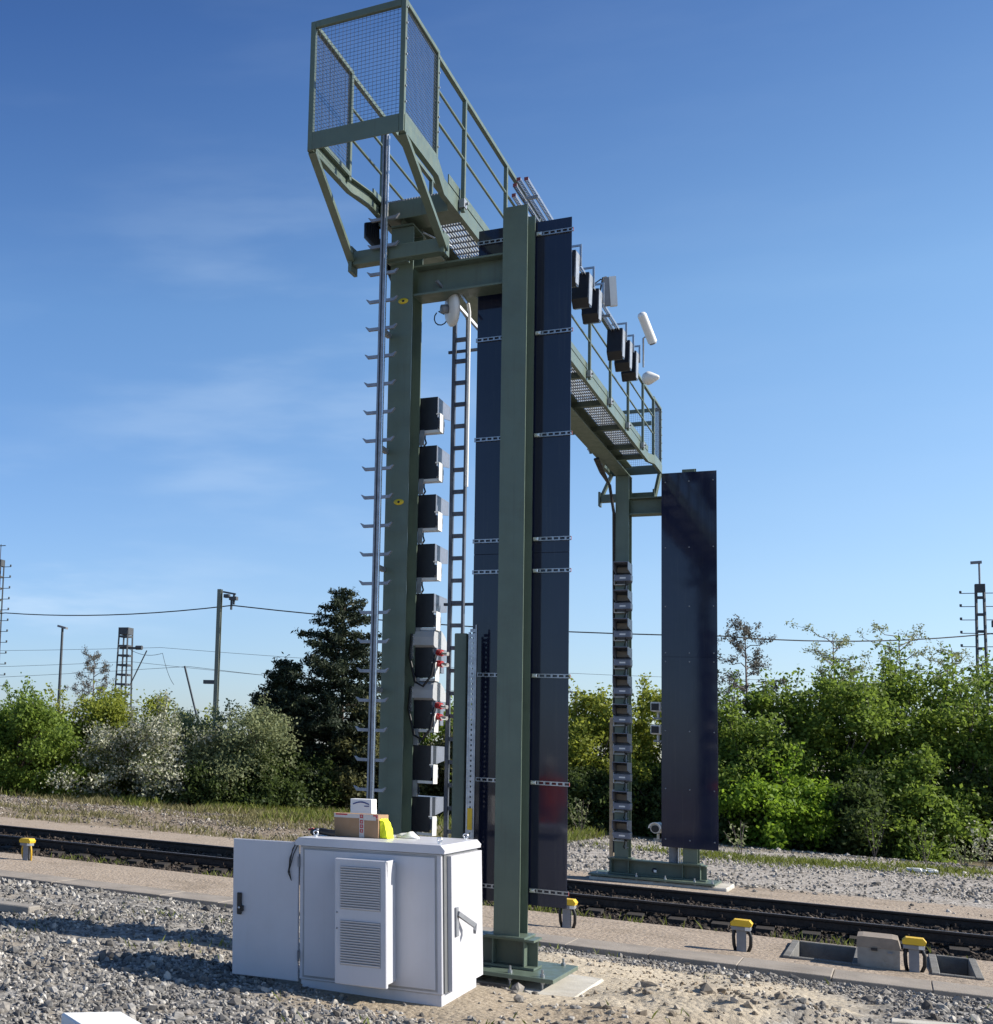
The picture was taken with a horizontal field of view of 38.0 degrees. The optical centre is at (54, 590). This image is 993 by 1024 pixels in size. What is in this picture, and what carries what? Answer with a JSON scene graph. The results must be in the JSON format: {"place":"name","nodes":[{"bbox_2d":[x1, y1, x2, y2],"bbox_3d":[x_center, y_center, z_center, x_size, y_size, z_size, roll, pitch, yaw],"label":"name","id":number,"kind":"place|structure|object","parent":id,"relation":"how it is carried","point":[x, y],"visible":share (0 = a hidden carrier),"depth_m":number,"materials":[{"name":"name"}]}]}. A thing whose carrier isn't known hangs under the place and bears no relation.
{"place":"outdoors","nodes":[
{"label":"outdoors","id":0,"kind":"place"},
{"bbox_2d":[0,878,117,896],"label":"gravel","id":1,"kind":"structure","parent":0,"point":[20,886],"depth_m":20.03,"materials":[{"name":"grey gravel"}]},
{"bbox_2d":[0,792,450,840],"bbox_3d":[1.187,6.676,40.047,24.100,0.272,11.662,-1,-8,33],"label":"patchy grass","id":2,"kind":"structure","parent":0,"point":[248,821],"depth_m":37.39,"materials":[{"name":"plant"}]},
{"bbox_2d":[0,792,992,1023],"bbox_3d":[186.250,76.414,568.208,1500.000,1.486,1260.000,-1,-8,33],"label":"ground","id":3,"kind":"structure","parent":0,"point":[458,1010],"depth_m":16.82,"materials":[{"name":"grey gravel"}]},
{"bbox_2d":[0,672,90,795],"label":"bush","id":4,"kind":"object","parent":3,"relation":"on","point":[30,724],"visible":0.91,"depth_m":48.79,"materials":[{"name":"green plant"}]},
{"bbox_2d":[0,679,128,790],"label":"bush","id":5,"kind":"object","parent":3,"relation":"on","point":[81,702],"visible":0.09,"depth_m":51.72,"materials":[{"name":"green plant"}]},
{"bbox_2d":[61,1012,140,1023],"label":"foam block","id":6,"kind":"object","parent":3,"relation":"on","point":[96,1018],"depth_m":8.74,"materials":[{"name":"white plastic"}]},
{"bbox_2d":[60,645,141,720],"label":"sparse tree","id":7,"kind":"object","parent":3,"relation":"on","point":[104,670],"visible":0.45,"depth_m":62.38,"materials":[{"name":"green plant"}]},
{"bbox_2d":[49,679,175,796],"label":"bush","id":8,"kind":"object","parent":3,"relation":"on","point":[112,710],"visible":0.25,"depth_m":50.98,"materials":[{"name":"green plant"}]},
{"bbox_2d":[36,689,222,804],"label":"bush","id":9,"kind":"object","parent":3,"relation":"on","point":[147,737],"visible":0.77,"depth_m":47.75,"materials":[{"name":"green plant"}]},
{"bbox_2d":[114,627,146,707],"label":"catenary mast","id":10,"kind":"object","parent":3,"relation":"on","point":[124,632],"visible":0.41,"depth_m":84.50,"materials":[{"name":"metal"}]},
{"bbox_2d":[131,690,212,763],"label":"bush","id":11,"kind":"object","parent":3,"relation":"on","point":[152,705],"visible":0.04,"depth_m":52.84,"materials":[{"name":"green plant"}]},
{"bbox_2d":[126,702,253,795],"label":"bush","id":12,"kind":"object","parent":3,"relation":"on","point":[185,718],"visible":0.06,"depth_m":50.98,"materials":[{"name":"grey plant"}]},
{"bbox_2d":[184,589,237,728],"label":"catenary pole","id":13,"kind":"object","parent":3,"relation":"on","point":[232,599],"visible":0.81,"depth_m":75.64,"materials":[{"name":"metal"}]},
{"bbox_2d":[0,605,991,641],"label":"overhead wire","id":14,"kind":"object","parent":13,"relation":"attached to","point":[472,626],"visible":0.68,"depth_m":73.73,"materials":[{"name":"black metal"}]},
{"bbox_2d":[157,753,287,806],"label":"bush","id":15,"kind":"object","parent":3,"relation":"on","point":[200,789],"visible":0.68,"depth_m":45.91,"materials":[{"name":"green plant"}]},
{"bbox_2d":[125,691,329,808],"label":"bush","id":16,"kind":"object","parent":3,"relation":"on","point":[262,727],"visible":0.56,"depth_m":46.74,"materials":[{"name":"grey plant"}]},
{"bbox_2d":[213,740,322,807],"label":"bush","id":17,"kind":"object","parent":3,"relation":"on","point":[272,798],"visible":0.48,"depth_m":46.21,"materials":[{"name":"green plant"}]},
{"bbox_2d":[222,651,330,764],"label":"conifer tree","id":18,"kind":"object","parent":3,"relation":"on","point":[282,686],"visible":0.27,"depth_m":49.65,"materials":[{"name":"green plant"}]},
{"bbox_2d":[0,785,606,842],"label":"grass","id":19,"kind":"structure","parent":3,"relation":"on","point":[572,837],"depth_m":43.35,"materials":[{"name":"green plant"}]},
{"bbox_2d":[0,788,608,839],"bbox_3d":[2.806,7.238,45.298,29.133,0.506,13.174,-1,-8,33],"label":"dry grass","id":20,"kind":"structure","parent":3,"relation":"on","point":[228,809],"depth_m":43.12,"materials":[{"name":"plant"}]},
{"bbox_2d":[274,749,352,810],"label":"bush","id":21,"kind":"object","parent":3,"relation":"on","point":[327,792],"visible":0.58,"depth_m":46.58,"materials":[{"name":"green plant"}]},
{"bbox_2d":[268,586,381,806],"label":"conifer tree","id":22,"kind":"object","parent":3,"relation":"on","point":[334,672],"visible":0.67,"depth_m":48.96,"materials":[{"name":"green plant"}]},
{"bbox_2d":[232,830,482,1006],"bbox_3d":[2.702,2.875,11.571,2.021,1.488,1.630,-3,-8,30],"label":"equipment cabinet","id":23,"kind":"object","parent":3,"relation":"on","point":[397,918],"visible":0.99,"depth_m":11.10,"materials":[{"name":"white metal"}]},
{"bbox_2d":[334,812,387,837],"bbox_3d":[2.748,2.109,11.780,0.446,0.205,0.268,-3,-9,34],"label":"carton box","id":24,"kind":"object","parent":23,"relation":"on","point":[363,825],"visible":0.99,"depth_m":11.67,"materials":[{"name":"cardboard"}]},
{"bbox_2d":[323,693,449,817],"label":"bush","id":25,"kind":"object","parent":3,"relation":"on","point":[349,778],"visible":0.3,"depth_m":47.06,"materials":[{"name":"green plant"}]},
{"bbox_2d":[417,709,470,817],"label":"bush","id":26,"kind":"object","parent":3,"relation":"on","point":[437,789],"visible":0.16,"depth_m":46.72,"materials":[{"name":"green plant"}]},
{"bbox_2d":[0,870,992,1000],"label":"kerb","id":27,"kind":"structure","parent":3,"relation":"on","point":[809,972],"depth_m":16.63,"materials":[{"name":"grey concrete"}]},
{"bbox_2d":[0,796,992,916],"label":"gravel","id":28,"kind":"structure","parent":3,"relation":"on","point":[940,888],"depth_m":30.10,"materials":[{"name":"grey gravel"}]},
{"bbox_2d":[0,832,992,960],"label":"ballast","id":29,"kind":"structure","parent":3,"relation":"on","point":[705,922],"depth_m":21.43,"materials":[{"name":"black gravel"}]},
{"bbox_2d":[0,835,992,948],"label":"rail","id":30,"kind":"object","parent":29,"relation":"on","point":[927,935],"visible":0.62,"depth_m":21.04,"materials":[{"name":"metal"}]},
{"bbox_2d":[0,825,992,930],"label":"rail","id":31,"kind":"object","parent":29,"relation":"on","point":[864,913],"visible":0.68,"depth_m":22.29,"materials":[{"name":"metal"}]},
{"bbox_2d":[51,853,967,957],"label":"grass","id":32,"kind":"structure","parent":3,"relation":"on","point":[530,906],"depth_m":20.93,"materials":[{"name":"green plant"}]},
{"bbox_2d":[476,974,603,996],"bbox_3d":[4.082,4.130,13.400,2.640,0.488,1.550,-1,-8,33],"label":"concrete foundation","id":33,"kind":"object","parent":3,"relation":"on","point":[570,985],"visible":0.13,"depth_m":12.81,"materials":[{"name":"grey concrete"}]},
{"bbox_2d":[307,0,721,989],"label":"portal gantry","id":34,"kind":"object","parent":33,"relation":"on","point":[423,254],"visible":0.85,"depth_m":13.89,"materials":[{"name":"green metal"}]},
{"bbox_2d":[353,134,399,813],"bbox_3d":[3.529,-1.200,14.113,0.350,7.870,0.299,-1,-8,33],"label":"stile ladder","id":35,"kind":"object","parent":34,"relation":"attached to","point":[382,328],"visible":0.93,"depth_m":14.00,"materials":[{"name":"metal"}]},
{"bbox_2d":[407,681,447,740],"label":"connector dome","id":36,"kind":"structure","parent":34,"relation":"attached to","point":[434,691],"depth_m":14.08,"materials":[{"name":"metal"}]},
{"bbox_2d":[411,795,443,835],"bbox_3d":[4.018,2.505,14.184,0.332,0.551,0.550,-1,-8,33],"label":"hooded sensor","id":37,"kind":"object","parent":34,"relation":"attached to","point":[425,809],"visible":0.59,"depth_m":13.99,"materials":[{"name":"black metal"}]},
{"bbox_2d":[412,745,444,796],"bbox_3d":[4.047,1.962,14.246,0.332,0.551,0.550,-1,-8,33],"label":"hooded sensor","id":38,"kind":"object","parent":34,"relation":"attached to","point":[426,758],"visible":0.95,"depth_m":14.05,"materials":[{"name":"black metal"}]},
{"bbox_2d":[408,630,448,686],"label":"connector dome","id":39,"kind":"structure","parent":34,"relation":"attached to","point":[436,640],"depth_m":14.15,"materials":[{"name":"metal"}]},
{"bbox_2d":[413,700,444,744],"bbox_3d":[4.075,1.418,14.308,0.332,0.551,0.550,-1,-8,33],"label":"hooded sensor","id":40,"kind":"object","parent":34,"relation":"attached to","point":[422,713],"visible":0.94,"depth_m":14.10,"materials":[{"name":"black metal"}]},
{"bbox_2d":[414,647,445,683],"bbox_3d":[4.104,0.874,14.370,0.332,0.551,0.550,-1,-8,33],"label":"hooded sensor","id":41,"kind":"object","parent":34,"relation":"attached to","point":[423,660],"visible":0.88,"depth_m":14.17,"materials":[{"name":"black metal"}]},
{"bbox_2d":[416,593,446,630],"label":"hooded sensor","id":42,"kind":"object","parent":34,"relation":"attached to","point":[429,606],"visible":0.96,"depth_m":14.24,"materials":[{"name":"black metal"}]},
{"bbox_2d":[416,544,447,593],"bbox_3d":[4.161,-0.213,14.493,0.332,0.551,0.550,-1,-8,33],"label":"hooded sensor","id":43,"kind":"object","parent":34,"relation":"attached to","point":[430,557],"visible":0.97,"depth_m":14.30,"materials":[{"name":"black metal"}]},
{"bbox_2d":[417,494,448,543],"bbox_3d":[4.189,-0.757,14.555,0.332,0.551,0.550,-1,-8,33],"label":"hooded sensor","id":44,"kind":"object","parent":34,"relation":"attached to","point":[430,506],"visible":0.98,"depth_m":14.36,"materials":[{"name":"black metal"}]},
{"bbox_2d":[418,445,449,494],"bbox_3d":[4.218,-1.301,14.617,0.332,0.551,0.550,-1,-8,33],"label":"hooded sensor","id":45,"kind":"object","parent":34,"relation":"attached to","point":[434,460],"visible":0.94,"depth_m":14.42,"materials":[{"name":"black metal"}]},
{"bbox_2d":[419,397,450,446],"bbox_3d":[4.246,-1.845,14.679,0.332,0.551,0.550,-1,-8,33],"label":"hooded sensor","id":46,"kind":"object","parent":34,"relation":"attached to","point":[433,410],"visible":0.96,"depth_m":14.48,"materials":[{"name":"black metal"}]},
{"bbox_2d":[434,280,477,329],"bbox_3d":[4.439,-3.134,14.487,0.461,0.479,0.647,-1,-8,33],"label":"dish antenna","id":47,"kind":"object","parent":34,"relation":"hanging from","point":[451,308],"visible":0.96,"depth_m":14.33,"materials":[{"name":"white plastic"}]},
{"bbox_2d":[443,311,476,837],"bbox_3d":[4.422,0.198,14.252,0.370,6.680,0.090,-1,-8,33],"label":"cable ladder","id":48,"kind":"object","parent":34,"relation":"attached to","point":[451,557],"visible":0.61,"depth_m":14.32,"materials":[{"name":"metal"}]},
{"bbox_2d":[465,303,470,486],"bbox_3d":[4.554,-2.170,14.417,0.034,2.070,0.090,-1,-8,33],"label":"conduit pipe","id":49,"kind":"object","parent":48,"relation":"attached to","point":[468,395],"visible":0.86,"depth_m":14.43,"materials":[{"name":"white plastic"}]},
{"bbox_2d":[465,625,477,838],"bbox_3d":[4.307,1.897,13.517,0.086,3.110,0.043,-1,-8,33],"label":"perforated strut","id":50,"kind":"object","parent":34,"relation":"on","point":[470,821],"visible":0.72,"depth_m":13.55,"materials":[{"name":"metal"}]},
{"bbox_2d":[469,217,573,908],"bbox_3d":[4.906,-0.394,13.753,1.004,7.228,0.080,-1,-8,33],"label":"dark panel","id":51,"kind":"object","parent":34,"relation":"attached to","point":[548,791],"visible":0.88,"depth_m":13.72,"materials":[{"name":"metal"}]},
{"bbox_2d":[516,177,613,330],"bbox_3d":[7.779,-4.594,19.308,0.048,0.044,7.706,-1,-8,33],"label":"mounting rail","id":52,"kind":"object","parent":34,"relation":"attached to","point":[542,216],"visible":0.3,"depth_m":16.87,"materials":[{"name":"metal"}]},
{"bbox_2d":[595,276,617,306],"bbox_3d":[8.562,-4.667,20.366,0.418,0.481,0.163,3,-6,4],"label":"panel antenna","id":53,"kind":"object","parent":52,"relation":"attached to","point":[610,292],"visible":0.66,"depth_m":20.32,"materials":[{"name":"white plastic"}]},
{"bbox_2d":[572,266,594,309],"bbox_3d":[7.768,-4.467,19.204,0.259,0.683,0.380,-1,-8,33],"label":"floodlight","id":54,"kind":"object","parent":34,"relation":"attached to","point":[582,295],"visible":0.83,"depth_m":19.07,"materials":[{"name":"black metal"}]},
{"bbox_2d":[581,282,603,324],"bbox_3d":[8.171,-4.375,19.830,0.259,0.683,0.380,-1,-8,33],"label":"floodlight","id":55,"kind":"object","parent":34,"relation":"attached to","point":[592,314],"visible":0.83,"depth_m":19.69,"materials":[{"name":"black metal"}]},
{"bbox_2d":[607,322,626,360],"bbox_3d":[9.271,-4.122,21.541,0.259,0.683,0.380,-1,-8,33],"label":"floodlight","id":56,"kind":"object","parent":34,"relation":"attached to","point":[617,339],"visible":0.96,"depth_m":21.42,"materials":[{"name":"black metal"}]},
{"bbox_2d":[612,675,631,703],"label":"hooded sensor","id":57,"kind":"object","parent":34,"relation":"attached to","point":[623,685],"visible":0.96,"depth_m":25.52,"materials":[{"name":"black metal"}]},
{"bbox_2d":[612,704,631,732],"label":"hooded sensor","id":58,"kind":"object","parent":34,"relation":"attached to","point":[622,713],"visible":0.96,"depth_m":25.46,"materials":[{"name":"black metal"}]},
{"bbox_2d":[612,820,631,848],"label":"hooded sensor","id":59,"kind":"object","parent":34,"relation":"attached to","point":[622,829],"visible":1,"depth_m":25.21,"materials":[{"name":"black metal"}]},
{"bbox_2d":[612,791,631,819],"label":"hooded sensor","id":60,"kind":"object","parent":34,"relation":"attached to","point":[622,800],"visible":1,"depth_m":25.29,"materials":[{"name":"black metal"}]},
{"bbox_2d":[612,733,631,761],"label":"hooded sensor","id":61,"kind":"object","parent":34,"relation":"attached to","point":[623,743],"visible":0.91,"depth_m":25.41,"materials":[{"name":"black metal"}]},
{"bbox_2d":[612,762,631,790],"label":"hooded sensor","id":62,"kind":"object","parent":34,"relation":"attached to","point":[623,770],"visible":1,"depth_m":25.35,"materials":[{"name":"black metal"}]},
{"bbox_2d":[612,647,632,675],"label":"hooded sensor","id":63,"kind":"object","parent":34,"relation":"attached to","point":[623,657],"visible":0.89,"depth_m":25.57,"materials":[{"name":"black metal"}]},
{"bbox_2d":[613,561,632,589],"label":"hooded sensor","id":64,"kind":"object","parent":34,"relation":"attached to","point":[623,572],"visible":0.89,"depth_m":25.75,"materials":[{"name":"black metal"}]},
{"bbox_2d":[613,590,632,617],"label":"hooded sensor","id":65,"kind":"object","parent":34,"relation":"attached to","point":[622,599],"visible":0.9,"depth_m":25.70,"materials":[{"name":"black metal"}]},
{"bbox_2d":[613,618,632,646],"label":"hooded sensor","id":66,"kind":"object","parent":34,"relation":"attached to","point":[622,627],"visible":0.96,"depth_m":25.63,"materials":[{"name":"black metal"}]},
{"bbox_2d":[614,334,633,371],"bbox_3d":[9.647,-4.036,22.126,0.259,0.683,0.380,-1,-8,33],"label":"floodlight","id":67,"kind":"object","parent":34,"relation":"attached to","point":[625,364],"visible":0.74,"depth_m":21.99,"materials":[{"name":"black metal"}]},
{"bbox_2d":[638,312,656,366],"bbox_3d":[10.420,-4.432,23.059,0.459,0.921,0.227,7,-8,-33],"label":"tube antenna","id":68,"kind":"object","parent":34,"relation":"attached to","point":[648,331],"visible":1,"depth_m":23.01,"materials":[{"name":"white plastic"}]},
{"bbox_2d":[661,469,718,850],"bbox_3d":[12.170,1.246,25.062,0.973,7.283,0.058,-1,-8,33],"label":"dark panel","id":69,"kind":"object","parent":34,"relation":"attached to","point":[689,733],"visible":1,"depth_m":25.03,"materials":[{"name":"metal"}]},
{"bbox_2d":[558,898,577,927],"bbox_3d":[7.542,4.763,19.222,0.262,0.471,0.200,-1,-8,33],"label":"wayside box","id":70,"kind":"object","parent":3,"relation":"on","point":[565,918],"visible":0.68,"depth_m":19.18,"materials":[{"name":"yellow plastic"}]},
{"bbox_2d":[609,718,613,856],"bbox_3d":[11.688,4.358,27.404,0.090,3.390,0.090,-1,-8,33],"label":"wooden post","id":71,"kind":"object","parent":3,"relation":"on","point":[611,853],"visible":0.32,"depth_m":27.39,"materials":[{"name":"brown wood"}]},
{"bbox_2d":[568,675,658,826],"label":"bush","id":72,"kind":"object","parent":3,"relation":"on","point":[585,730],"visible":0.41,"depth_m":44.55,"materials":[{"name":"green plant"}]},
{"bbox_2d":[568,759,660,836],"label":"bush","id":73,"kind":"object","parent":3,"relation":"on","point":[586,781],"visible":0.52,"depth_m":42.97,"materials":[{"name":"green plant"}]},
{"bbox_2d":[577,672,660,794],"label":"bush","id":74,"kind":"object","parent":3,"relation":"on","point":[641,728],"visible":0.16,"depth_m":45.83,"materials":[{"name":"green plant"}]},
{"bbox_2d":[590,765,660,837],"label":"bush","id":75,"kind":"object","parent":3,"relation":"on","point":[648,794],"visible":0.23,"depth_m":42.56,"materials":[{"name":"green plant"}]},
{"bbox_2d":[491,953,804,996],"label":"sand clods","id":76,"kind":"object","parent":3,"relation":"on","point":[681,983],"visible":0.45,"depth_m":13.89,"materials":[{"name":"beige sand"}]},
{"bbox_2d":[589,875,733,891],"bbox_3d":[11.680,5.835,25.155,2.390,0.550,1.300,-1,-8,33],"label":"concrete foundation","id":77,"kind":"object","parent":3,"relation":"on","point":[725,887],"visible":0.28,"depth_m":24.62,"materials":[{"name":"grey concrete"}]},
{"bbox_2d":[591,981,865,1023],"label":"rubble","id":78,"kind":"object","parent":3,"relation":"on","point":[706,988],"visible":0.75,"depth_m":11.09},
{"bbox_2d":[645,669,825,827],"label":"bush","id":79,"kind":"object","parent":3,"relation":"on","point":[758,707],"visible":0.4,"depth_m":41.76,"materials":[{"name":"green plant"}]},
{"bbox_2d":[730,918,752,951],"bbox_3d":[9.300,4.684,17.685,0.262,0.471,0.200,-1,-8,33],"label":"wayside box","id":80,"kind":"object","parent":3,"relation":"on","point":[741,926],"visible":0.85,"depth_m":17.64,"materials":[{"name":"yellow plastic"}]},
{"bbox_2d":[717,614,788,761],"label":"sparse tree","id":81,"kind":"object","parent":3,"relation":"on","point":[756,659],"visible":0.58,"depth_m":44.03,"materials":[{"name":"green plant"}]},
{"bbox_2d":[718,765,796,843],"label":"bush","id":82,"kind":"object","parent":3,"relation":"on","point":[723,821],"visible":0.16,"depth_m":40.31,"materials":[{"name":"green plant"}]},
{"bbox_2d":[718,742,875,851],"bbox_3d":[22.420,6.369,40.525,5.035,3.394,5.090,4,-7,-4],"label":"bush","id":83,"kind":"object","parent":3,"relation":"on","point":[807,814],"visible":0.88,"depth_m":39.19,"materials":[{"name":"green plant"}]},
{"bbox_2d":[783,940,859,965],"bbox_3d":[10.477,5.158,17.786,0.870,0.505,2.030,-1,-8,33],"label":"concrete pit","id":84,"kind":"object","parent":3,"relation":"in","point":[823,952],"visible":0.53,"depth_m":18.50,"materials":[{"name":"grey concrete"}]},
{"bbox_2d":[785,618,873,777],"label":"sparse tree","id":85,"kind":"object","parent":3,"relation":"on","point":[844,642],"visible":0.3,"depth_m":44.47,"materials":[{"name":"green plant"}]},
{"bbox_2d":[742,654,950,857],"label":"bush","id":86,"kind":"object","parent":3,"relation":"on","point":[860,720],"visible":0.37,"depth_m":41.69,"materials":[{"name":"green plant"}]},
{"bbox_2d":[779,759,961,857],"bbox_3d":[24.250,6.600,39.826,5.248,2.958,4.830,5,-7,-17],"label":"bush","id":87,"kind":"object","parent":3,"relation":"on","point":[861,810],"visible":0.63,"depth_m":38.31,"materials":[{"name":"green plant"}]},
{"bbox_2d":[856,931,900,970],"bbox_3d":[10.665,4.780,16.913,0.480,0.637,0.660,-1,-8,33],"label":"point box","id":88,"kind":"object","parent":3,"relation":"on","point":[879,950],"visible":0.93,"depth_m":16.69,"materials":[{"name":"grey concrete"}]},
{"bbox_2d":[781,635,991,791],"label":"bush","id":89,"kind":"object","parent":3,"relation":"on","point":[925,708],"visible":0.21,"depth_m":42.17,"materials":[{"name":"green plant"}]},
{"bbox_2d":[855,620,934,753],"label":"sparse tree","id":90,"kind":"object","parent":3,"relation":"on","point":[918,652],"visible":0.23,"depth_m":45.15,"materials":[{"name":"green plant"}]},
{"bbox_2d":[822,642,992,843],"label":"bush","id":91,"kind":"object","parent":3,"relation":"on","point":[963,720],"visible":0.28,"depth_m":40.73,"materials":[{"name":"green plant"}]},
{"bbox_2d":[902,936,926,972],"bbox_3d":[10.862,4.617,16.510,0.262,0.471,0.200,-1,-8,33],"label":"wayside box","id":92,"kind":"object","parent":3,"relation":"on","point":[914,945],"visible":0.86,"depth_m":16.47,"materials":[{"name":"yellow plastic"}]},
{"bbox_2d":[844,743,992,863],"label":"bush","id":93,"kind":"object","parent":3,"relation":"on","point":[951,812],"visible":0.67,"depth_m":38.23,"materials":[{"name":"green plant"}]},
{"bbox_2d":[920,638,986,768],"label":"sparse tree","id":94,"kind":"object","parent":3,"relation":"on","point":[957,654],"visible":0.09,"depth_m":44.24,"materials":[{"name":"green plant"}]},
{"bbox_2d":[928,954,984,980],"bbox_3d":[11.751,5.142,17.059,0.540,0.505,2.180,-1,-8,33],"label":"concrete pit","id":95,"kind":"object","parent":3,"relation":"in","point":[954,966],"visible":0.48,"depth_m":17.83,"materials":[{"name":"grey concrete"}]},
{"bbox_2d":[934,648,992,793],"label":"bush","id":96,"kind":"object","parent":3,"relation":"on","point":[988,688],"visible":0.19,"depth_m":41.92,"materials":[{"name":"green plant"}]},
{"bbox_2d":[939,759,992,859],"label":"bush","id":97,"kind":"object","parent":3,"relation":"on","point":[960,777],"visible":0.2,"depth_m":39.11,"materials":[{"name":"green plant"}]},
{"bbox_2d":[959,561,992,713],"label":"lattice mast","id":98,"kind":"object","parent":3,"relation":"on","point":[979,588],"visible":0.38,"depth_m":72.74,"materials":[{"name":"metal"}]},
{"bbox_2d":[0,890,992,1023],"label":"gravel","id":99,"kind":"structure","parent":0,"point":[155,994],"depth_m":11.96,"materials":[{"name":"grey gravel"}]},
{"bbox_2d":[0,900,39,914],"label":"concrete slab","id":100,"kind":"structure","parent":99,"relation":"on","point":[9,906],"depth_m":15.89,"materials":[{"name":"grey concrete"}]},
{"bbox_2d":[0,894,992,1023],"bbox_3d":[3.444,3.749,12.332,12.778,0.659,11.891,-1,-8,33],"label":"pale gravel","id":101,"kind":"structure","parent":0,"point":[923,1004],"depth_m":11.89,"materials":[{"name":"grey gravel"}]},
{"bbox_2d":[0,0,992,773],"label":"sky","id":102,"kind":"structure","parent":0,"point":[794,198],"materials":[{"name":"blue"}]},
{"bbox_2d":[579,836,992,878],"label":"grass","id":103,"kind":"structure","parent":0,"point":[709,854],"depth_m":32.87,"materials":[{"name":"green plant"}]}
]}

